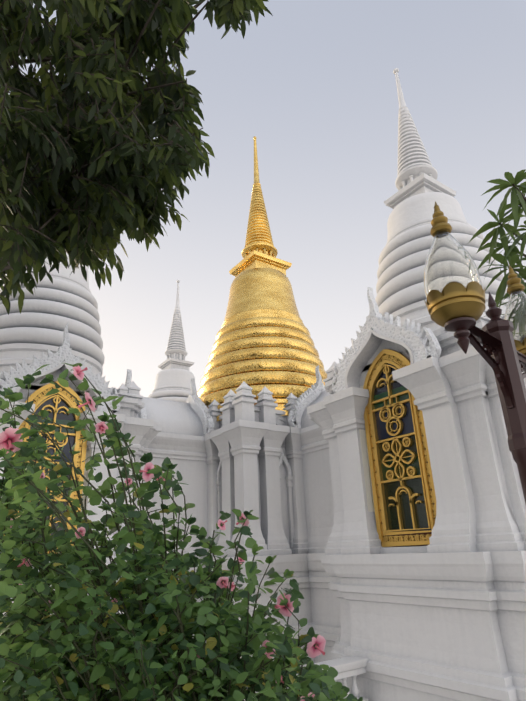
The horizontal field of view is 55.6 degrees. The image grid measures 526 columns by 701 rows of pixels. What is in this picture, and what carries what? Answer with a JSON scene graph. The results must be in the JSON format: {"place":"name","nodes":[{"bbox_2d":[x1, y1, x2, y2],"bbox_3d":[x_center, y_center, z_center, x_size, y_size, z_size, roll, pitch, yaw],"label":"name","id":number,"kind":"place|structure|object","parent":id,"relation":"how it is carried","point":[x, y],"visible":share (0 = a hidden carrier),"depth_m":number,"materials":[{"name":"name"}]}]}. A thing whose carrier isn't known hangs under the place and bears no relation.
{"place":"outdoors","nodes":[
{"label":"outdoors","id":0,"kind":"place"},
{"bbox_2d":[0,252,161,691],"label":"white tower","id":1,"kind":"structure","parent":0,"point":[37,325],"depth_m":9.11,"materials":[{"name":"paint"}]},
{"bbox_2d":[4,381,86,559],"bbox_3d":[-3.377,1.802,7.880,1.100,2.800,0.070,12,-26,-33],"label":"window","id":2,"kind":"structure","parent":1,"relation":"on","point":[58,404],"depth_m":8.14,"materials":[{"name":"gold metal"}]},
{"bbox_2d":[2,401,90,518],"bbox_3d":[-4.318,2.537,9.057,3.339,2.370,3.339,-6,-22,9],"label":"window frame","id":3,"kind":"structure","parent":1,"relation":"on","point":[88,453],"depth_m":8.15,"materials":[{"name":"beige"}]},
{"bbox_2d":[0,322,146,418],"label":"ornamental gable trim","id":4,"kind":"structure","parent":1,"relation":"on","point":[63,353],"depth_m":8.39,"materials":[{"name":"white paint"}]},
{"bbox_2d":[0,0,272,314],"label":"tree","id":5,"kind":"object","parent":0,"point":[114,215],"depth_m":3.75,"materials":[{"name":"green plant"}]},
{"bbox_2d":[148,280,197,402],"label":"white tower","id":6,"kind":"structure","parent":0,"point":[173,379],"depth_m":17.45,"materials":[{"name":"paint"}]},
{"bbox_2d":[0,363,362,700],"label":"hibiscus","id":7,"kind":"object","parent":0,"point":[71,590],"depth_m":1.63,"materials":[{"name":"green plant"}]},
{"bbox_2d":[0,0,525,396],"label":"sky","id":8,"kind":"structure","parent":0,"point":[314,81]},
{"bbox_2d":[307,68,525,700],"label":"white tower","id":9,"kind":"structure","parent":0,"point":[441,616],"depth_m":6.26,"materials":[{"name":"paint"}]},
{"bbox_2d":[359,385,374,511],"bbox_3d":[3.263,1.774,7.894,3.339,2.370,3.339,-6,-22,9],"label":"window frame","id":10,"kind":"structure","parent":9,"relation":"attached to","point":[367,476],"depth_m":7.39,"materials":[{"name":"beige paint"}]},
{"bbox_2d":[332,287,441,392],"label":"ornamental gable trim","id":11,"kind":"structure","parent":9,"relation":"attached to","point":[417,340],"depth_m":7.35,"materials":[{"name":"white paint"}]},
{"bbox_2d":[363,349,435,546],"bbox_3d":[1.891,1.271,7.072,0.070,2.800,1.100,12,-26,-33],"label":"window","id":12,"kind":"structure","parent":9,"relation":"attached to","point":[404,495],"depth_m":6.99,"materials":[{"name":"gold metal"}]},
{"bbox_2d":[469,169,525,318],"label":"tree","id":13,"kind":"object","parent":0,"point":[510,255],"depth_m":3.89,"materials":[{"name":"green plant"}]},
{"label":"ground","id":14,"kind":"structure","parent":0,"visible":0},
{"bbox_2d":[141,390,340,681],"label":"connecting walls","id":15,"kind":"structure","parent":14,"relation":"on","point":[178,439],"depth_m":10.07,"materials":[{"name":"paint"}]},
{"bbox_2d":[186,365,324,435],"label":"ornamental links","id":16,"kind":"object","parent":15,"relation":"on","point":[305,399],"visible":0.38,"depth_m":10.89,"materials":[{"name":"white paint"}]},
{"bbox_2d":[201,381,314,665],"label":"pillars","id":17,"kind":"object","parent":14,"relation":"on","point":[246,440],"visible":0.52,"depth_m":9.78,"materials":[{"name":"paint"}]},
{"bbox_2d":[217,448,291,480],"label":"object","id":18,"kind":"object","parent":17,"relation":"attached to","point":[282,456],"visible":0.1,"depth_m":10.26,"materials":[{"name":"white paint"}]},
{"bbox_2d":[197,136,326,420],"bbox_3d":[-0.083,-2.384,14.352,4.100,9.755,4.100,12,-26,-33],"label":"golden stupa","id":19,"kind":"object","parent":17,"relation":"on","point":[263,339],"visible":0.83,"depth_m":12.36,"materials":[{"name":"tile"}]},
{"bbox_2d":[227,655,368,700],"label":"balustrade","id":20,"kind":"object","parent":14,"relation":"on","point":[352,666],"visible":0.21,"depth_m":6.31,"materials":[{"name":"white paint"}]},
{"bbox_2d":[444,292,525,503],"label":"lamp post","id":21,"kind":"object","parent":14,"relation":"on","point":[503,357],"visible":1,"depth_m":2.35,"materials":[{"name":"brown metal"}]},
{"bbox_2d":[424,201,525,354],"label":"brass lamp","id":22,"kind":"object","parent":21,"relation":"attached to","point":[452,300],"visible":0.71,"depth_m":2.16,"materials":[{"name":"gold metal"}]},
{"bbox_2d":[424,230,525,342],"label":"lamp globe","id":23,"kind":"object","parent":22,"relation":"in","point":[449,259],"visible":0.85,"depth_m":2.24,"materials":[{"name":"glass"}]}
]}

